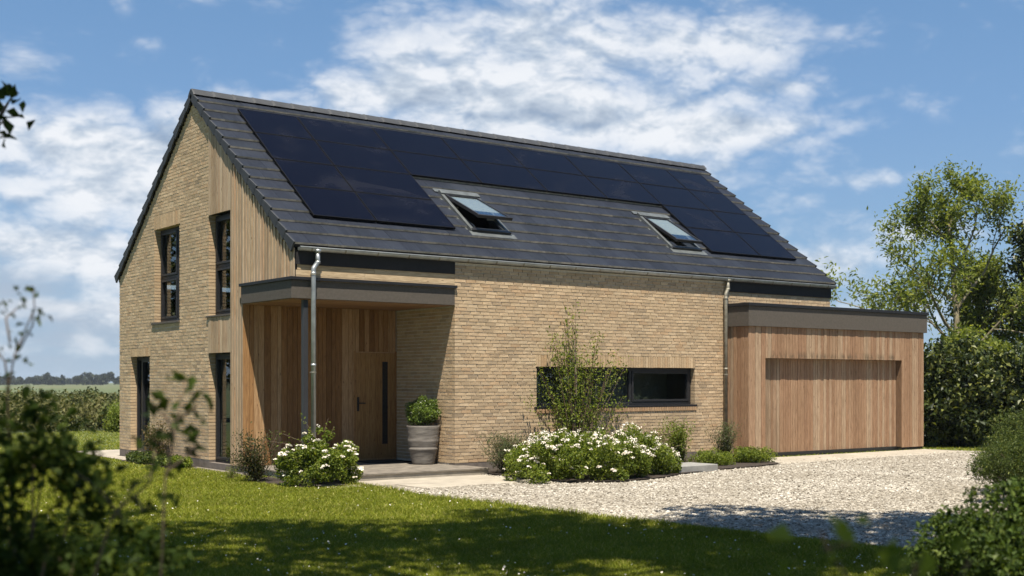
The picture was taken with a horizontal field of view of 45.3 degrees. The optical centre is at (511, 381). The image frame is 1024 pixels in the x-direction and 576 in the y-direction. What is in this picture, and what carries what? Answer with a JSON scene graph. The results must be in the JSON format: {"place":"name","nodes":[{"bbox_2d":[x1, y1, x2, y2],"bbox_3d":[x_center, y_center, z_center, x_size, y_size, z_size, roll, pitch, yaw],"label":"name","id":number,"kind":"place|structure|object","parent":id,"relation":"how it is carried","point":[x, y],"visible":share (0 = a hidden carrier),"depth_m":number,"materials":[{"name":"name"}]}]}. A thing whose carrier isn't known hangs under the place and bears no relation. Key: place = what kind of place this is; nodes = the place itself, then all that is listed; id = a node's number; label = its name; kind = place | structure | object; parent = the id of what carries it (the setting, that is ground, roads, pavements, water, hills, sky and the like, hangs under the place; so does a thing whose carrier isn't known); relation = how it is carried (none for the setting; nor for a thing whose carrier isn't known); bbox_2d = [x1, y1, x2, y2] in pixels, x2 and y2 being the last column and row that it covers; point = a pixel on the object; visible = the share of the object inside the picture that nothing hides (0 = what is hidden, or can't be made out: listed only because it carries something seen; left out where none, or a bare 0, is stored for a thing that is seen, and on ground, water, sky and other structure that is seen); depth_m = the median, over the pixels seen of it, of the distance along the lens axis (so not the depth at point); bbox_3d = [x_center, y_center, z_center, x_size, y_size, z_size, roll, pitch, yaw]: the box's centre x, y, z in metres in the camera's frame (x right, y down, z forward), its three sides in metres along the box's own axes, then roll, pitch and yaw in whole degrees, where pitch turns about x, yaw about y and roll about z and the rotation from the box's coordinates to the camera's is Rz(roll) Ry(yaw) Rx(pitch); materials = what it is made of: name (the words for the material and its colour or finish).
{"place":"outdoors","nodes":[
{"label":"outdoors","id":0,"kind":"place"},
{"bbox_2d":[0,383,119,432],"bbox_3d":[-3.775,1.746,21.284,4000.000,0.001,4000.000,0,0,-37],"label":"ground","id":1,"kind":"structure","parent":0,"point":[108,388],"depth_m":317.36,"materials":[{"name":"green plant"}]},
{"bbox_2d":[0,385,119,431],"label":"scrub","id":2,"kind":"object","parent":1,"relation":"on","point":[92,405],"visible":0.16,"depth_m":44.23,"materials":[{"name":"green plant"}]},
{"bbox_2d":[0,372,119,384],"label":"woodland","id":3,"kind":"object","parent":1,"relation":"on","point":[89,378],"visible":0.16,"depth_m":661.43,"materials":[{"name":"green plant"}]},
{"bbox_2d":[88,450,125,459],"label":"side path","id":4,"kind":"structure","parent":0,"point":[111,453],"depth_m":28.93,"materials":[{"name":"concrete"}]},
{"bbox_2d":[309,475,532,488],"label":"paving","id":5,"kind":"structure","parent":0,"point":[446,481],"depth_m":20.90,"materials":[{"name":"concrete"}]},
{"bbox_2d":[0,429,1001,575],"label":"lawn","id":6,"kind":"structure","parent":0,"point":[86,433],"depth_m":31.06,"materials":[{"name":"plant"}]},
{"bbox_2d":[0,81,34,148],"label":"shade tree","id":7,"kind":"object","parent":6,"relation":"on","point":[10,90],"visible":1,"depth_m":6.99,"materials":[{"name":"green plant"}]},
{"bbox_2d":[0,385,193,575],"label":"garden bush","id":8,"kind":"object","parent":6,"relation":"on","point":[40,558],"visible":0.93,"depth_m":4.98,"materials":[{"name":"green plant"}]},
{"bbox_2d":[0,286,52,545],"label":"tall sprig","id":9,"kind":"object","parent":8,"relation":"attached to","point":[18,347],"visible":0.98,"depth_m":5.00,"materials":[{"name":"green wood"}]},
{"bbox_2d":[102,397,119,432],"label":"lime bush","id":10,"kind":"object","parent":6,"relation":"on","point":[113,418],"visible":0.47,"depth_m":41.62,"materials":[{"name":"green plant"}]},
{"bbox_2d":[57,450,173,575],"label":"leafy stem","id":11,"kind":"object","parent":6,"relation":"on","point":[97,483],"visible":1,"depth_m":4.29,"materials":[{"name":"green plant"}]},
{"bbox_2d":[121,460,197,467],"bbox_3d":[-7.412,1.696,25.555,0.570,0.001,3.000,0,0,-37],"label":"planting bed","id":12,"kind":"object","parent":6,"relation":"on","point":[151,464],"visible":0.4,"depth_m":25.14,"materials":[{"name":"soil"}]},
{"bbox_2d":[125,450,177,465],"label":"ground cover","id":13,"kind":"object","parent":12,"relation":"on","point":[139,457],"visible":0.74,"depth_m":25.47,"materials":[{"name":"green plant"}]},
{"bbox_2d":[140,418,171,454],"bbox_3d":[-7.418,1.211,25.822,0.817,1.026,0.798,0,0,0],"label":"rose bush","id":14,"kind":"object","parent":12,"relation":"on","point":[159,445],"visible":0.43,"depth_m":25.69,"materials":[{"name":"green plant"}]},
{"bbox_2d":[163,455,193,467],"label":"ground cover","id":15,"kind":"object","parent":12,"relation":"on","point":[188,462],"visible":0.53,"depth_m":24.30,"materials":[{"name":"green plant"}]},
{"bbox_2d":[130,370,213,575],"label":"leafy stem","id":16,"kind":"object","parent":6,"relation":"on","point":[188,408],"visible":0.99,"depth_m":4.58,"materials":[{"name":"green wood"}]},
{"bbox_2d":[188,467,242,476],"bbox_3d":[-6.384,1.706,24.382,0.400,0.001,5.690,0,0,-37],"label":"gravel margin","id":17,"kind":"object","parent":6,"relation":"on","point":[214,469],"visible":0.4,"depth_m":23.84,"materials":[{"name":"grey gravel"}]},
{"bbox_2d":[225,466,239,477],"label":"grass tuft","id":18,"kind":"object","parent":6,"relation":"on","point":[229,474],"visible":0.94,"depth_m":21.62,"materials":[{"name":"green plant"}]},
{"bbox_2d":[254,477,337,486],"bbox_3d":[-3.682,1.702,20.853,1.130,0.001,2.600,0,0,-37],"label":"planting bed","id":19,"kind":"object","parent":6,"relation":"on","point":[276,481],"visible":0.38,"depth_m":20.93,"materials":[{"name":"soil"}]},
{"bbox_2d":[220,421,285,481],"bbox_3d":[-4.247,1.197,20.994,1.446,1.064,0.953,0,0,-10],"label":"dark shrub","id":20,"kind":"object","parent":19,"relation":"on","point":[255,460],"visible":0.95,"depth_m":20.91,"materials":[{"name":"green plant"}]},
{"bbox_2d":[265,413,363,486],"bbox_3d":[-3.197,1.130,20.339,1.628,1.227,1.367,0,0,-37],"label":"flowering shrub","id":21,"kind":"object","parent":19,"relation":"on","point":[314,460],"visible":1,"depth_m":20.04,"materials":[{"name":"green plant"}]},
{"bbox_2d":[244,461,489,482],"bbox_3d":[-2.723,1.676,22.796,3.500,0.180,3.050,0,0,-37],"label":"porch step","id":22,"kind":"object","parent":6,"relation":"on","point":[388,471],"visible":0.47,"depth_m":22.16,"materials":[{"name":"grey stone"}]},
{"bbox_2d":[357,459,410,462],"bbox_3d":[-2.558,1.576,24.322,0.900,0.016,0.690,0,0,-37],"label":"doormat","id":23,"kind":"object","parent":22,"relation":"on","point":[381,461],"visible":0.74,"depth_m":24.17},
{"bbox_2d":[407,425,439,464],"bbox_3d":[-1.712,1.214,23.614,0.641,0.745,0.641,0,0,-37],"label":"planter","id":24,"kind":"object","parent":22,"relation":"on","point":[423,441],"visible":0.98,"depth_m":23.38,"materials":[{"name":"ceramic"}]},
{"bbox_2d":[404,395,441,425],"bbox_3d":[-1.716,0.583,23.614,0.682,0.665,0.700,0,0,-37],"label":"box plant","id":25,"kind":"object","parent":24,"relation":"on","point":[423,410],"visible":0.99,"depth_m":23.50,"materials":[{"name":"green plant"}]},
{"bbox_2d":[114,89,836,472],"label":"house","id":26,"kind":"structure","parent":6,"relation":"on","point":[374,275],"depth_m":24.84,"materials":[{"name":"brick"}]},
{"bbox_2d":[130,348,150,451],"bbox_3d":[-8.179,0.408,27.312,0.223,2.316,1.250,0,0,-37],"label":"window","id":27,"kind":"structure","parent":26,"relation":"in","point":[142,353],"depth_m":27.50,"materials":[{"name":"black metal"}]},
{"bbox_2d":[151,209,180,324],"bbox_3d":[-7.272,-2.405,26.080,0.255,2.352,1.570,0,0,-37],"label":"window","id":28,"kind":"structure","parent":26,"relation":"in","point":[168,220],"depth_m":26.11,"materials":[{"name":"black metal"}]},
{"bbox_2d":[206,213,229,317],"bbox_3d":[-5.614,-2.270,23.879,0.255,2.008,1.160,0,0,-37],"label":"window","id":29,"kind":"structure","parent":26,"relation":"in","point":[224,265],"depth_m":24.22,"materials":[{"name":"black metal"}]},
{"bbox_2d":[216,353,229,463],"bbox_3d":[-5.533,0.521,23.906,0.094,2.150,1.065,0,0,-37],"label":"glazed door","id":30,"kind":"structure","parent":26,"relation":"in","point":[219,357],"depth_m":24.23,"materials":[{"name":"black metal"}]},
{"bbox_2d":[354,351,396,460],"bbox_3d":[-2.748,0.486,24.682,0.990,2.200,0.127,0,0,-37],"label":"front door","id":31,"kind":"structure","parent":26,"relation":"in","point":[375,373],"depth_m":24.69,"materials":[{"name":"brown wood"}]},
{"bbox_2d":[534,355,696,412],"bbox_3d":[2.167,0.070,25.977,4.580,1.232,0.390,0,0,-37],"label":"window","id":32,"kind":"structure","parent":26,"relation":"in","point":[650,365],"depth_m":26.16,"materials":[{"name":"black metal"}]},
{"bbox_2d":[765,513,970,575],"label":"blurred sprig","id":33,"kind":"object","parent":6,"relation":"on","point":[888,558],"visible":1,"depth_m":3.00,"materials":[{"name":"green plant"}]},
{"bbox_2d":[815,154,1023,341],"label":"ash tree","id":34,"kind":"object","parent":6,"relation":"on","point":[943,219],"visible":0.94,"depth_m":37.51,"materials":[{"name":"green plant"}]},
{"bbox_2d":[902,475,1023,575],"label":"hedge bush","id":35,"kind":"object","parent":6,"relation":"on","point":[994,542],"visible":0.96,"depth_m":8.56,"materials":[{"name":"green plant"}]},
{"bbox_2d":[924,321,1022,441],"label":"hedge shrub","id":36,"kind":"object","parent":6,"relation":"on","point":[965,332],"visible":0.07,"depth_m":34.56,"materials":[{"name":"green plant"}]},
{"bbox_2d":[924,336,1023,446],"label":"hedge shrub","id":37,"kind":"object","parent":6,"relation":"on","point":[957,374],"visible":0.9,"depth_m":31.86,"materials":[{"name":"green plant"}]},
{"bbox_2d":[932,243,1023,349],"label":"ash tree","id":38,"kind":"object","parent":6,"relation":"on","point":[993,266],"visible":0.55,"depth_m":38.56,"materials":[{"name":"green plant"}]},
{"bbox_2d":[968,190,1023,341],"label":"dark tree","id":39,"kind":"object","parent":6,"relation":"on","point":[1017,266],"visible":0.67,"depth_m":37.77,"materials":[{"name":"green plant"}]},
{"bbox_2d":[981,334,1023,435],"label":"hedge shrub","id":40,"kind":"object","parent":6,"relation":"on","point":[1016,375],"visible":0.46,"depth_m":32.08,"materials":[{"name":"green plant"}]},
{"bbox_2d":[0,0,1023,382],"label":"sky","id":41,"kind":"structure","parent":0,"point":[814,114],"materials":[{"name":"blue"}]},
{"bbox_2d":[381,449,1010,549],"bbox_3d":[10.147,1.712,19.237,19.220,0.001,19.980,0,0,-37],"label":"driveway","id":42,"kind":"structure","parent":0,"point":[765,504],"depth_m":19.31,"materials":[{"name":"beige gravel"}]},
{"bbox_2d":[488,458,777,481],"bbox_3d":[2.978,1.686,24.010,7.370,0.001,3.730,0,0,-37],"label":"planting bed","id":43,"kind":"object","parent":42,"relation":"on","point":[588,478],"visible":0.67,"depth_m":22.29,"materials":[{"name":"soil"}]},
{"bbox_2d":[474,428,544,473],"bbox_3d":[0.054,1.300,22.649,1.354,0.887,1.245,0,0,35],"label":"lavender bush","id":44,"kind":"object","parent":43,"relation":"on","point":[500,451],"visible":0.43,"depth_m":22.59,"materials":[{"name":"green plant"}]},
{"bbox_2d":[520,302,632,440],"bbox_3d":[1.365,0.047,24.843,2.784,3.353,0.785,0,0,-37],"label":"young tree","id":45,"kind":"object","parent":43,"relation":"on","point":[574,425],"visible":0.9,"depth_m":24.73,"materials":[{"name":"green plant"}]},
{"bbox_2d":[502,421,681,483],"bbox_3d":[1.522,1.226,22.168,4.141,1.035,2.648,0,0,-37],"label":"flowering shrub","id":46,"kind":"object","parent":43,"relation":"on","point":[553,454],"visible":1,"depth_m":21.23,"materials":[{"name":"green plant"}]},
{"bbox_2d":[631,424,669,444],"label":"wispy shrub","id":47,"kind":"object","parent":43,"relation":"on","point":[657,434],"visible":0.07,"depth_m":25.02,"materials":[{"name":"green plant"}]},
{"bbox_2d":[650,417,694,461],"bbox_3d":[3.422,1.227,25.849,0.940,1.009,1.027,0,0,-37],"label":"spiraea bush","id":48,"kind":"object","parent":43,"relation":"on","point":[678,437],"visible":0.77,"depth_m":25.76,"materials":[{"name":"green plant"}]},
{"bbox_2d":[653,462,717,473],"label":"stone block","id":49,"kind":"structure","parent":43,"relation":"on","point":[690,467],"depth_m":23.22,"materials":[{"name":"white stone"}]},
{"bbox_2d":[688,447,735,465],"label":"shrub","id":50,"kind":"object","parent":43,"relation":"on","point":[715,457],"visible":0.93,"depth_m":24.77,"materials":[{"name":"green plant"}]},
{"bbox_2d":[704,416,744,454],"bbox_3d":[4.538,1.232,26.370,0.934,0.990,0.924,0,0,19],"label":"sage bush","id":51,"kind":"object","parent":43,"relation":"on","point":[726,440],"visible":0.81,"depth_m":26.29,"materials":[{"name":"green plant"}]},
{"bbox_2d":[722,445,777,462],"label":"shrub","id":52,"kind":"object","parent":43,"relation":"on","point":[746,454],"visible":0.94,"depth_m":25.63,"materials":[{"name":"green plant"}]},
{"bbox_2d":[965,427,1023,496],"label":"yew bush","id":53,"kind":"object","parent":42,"relation":"on","point":[1012,464],"visible":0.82,"depth_m":17.21,"materials":[{"name":"green plant"}]},
{"bbox_2d":[969,408,1023,487],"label":"yew bush","id":54,"kind":"object","parent":42,"relation":"on","point":[1012,430],"visible":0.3,"depth_m":18.59,"materials":[{"name":"green plant"}]},
{"bbox_2d":[770,449,966,464],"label":"forecourt","id":55,"kind":"structure","parent":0,"point":[843,456],"depth_m":28.39,"materials":[{"name":"concrete"}]},
{"bbox_2d":[727,302,928,456],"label":"garage","id":56,"kind":"structure","parent":55,"relation":"on","point":[861,389],"depth_m":28.95,"materials":[{"name":"brown wood"}]},
{"bbox_2d":[765,358,896,456],"bbox_3d":[7.603,0.594,29.239,5.040,2.245,0.108,0,0,-37],"label":"garage door","id":57,"kind":"structure","parent":56,"relation":"in","point":[813,406],"depth_m":29.17,"materials":[{"name":"brown wood"}]}
]}

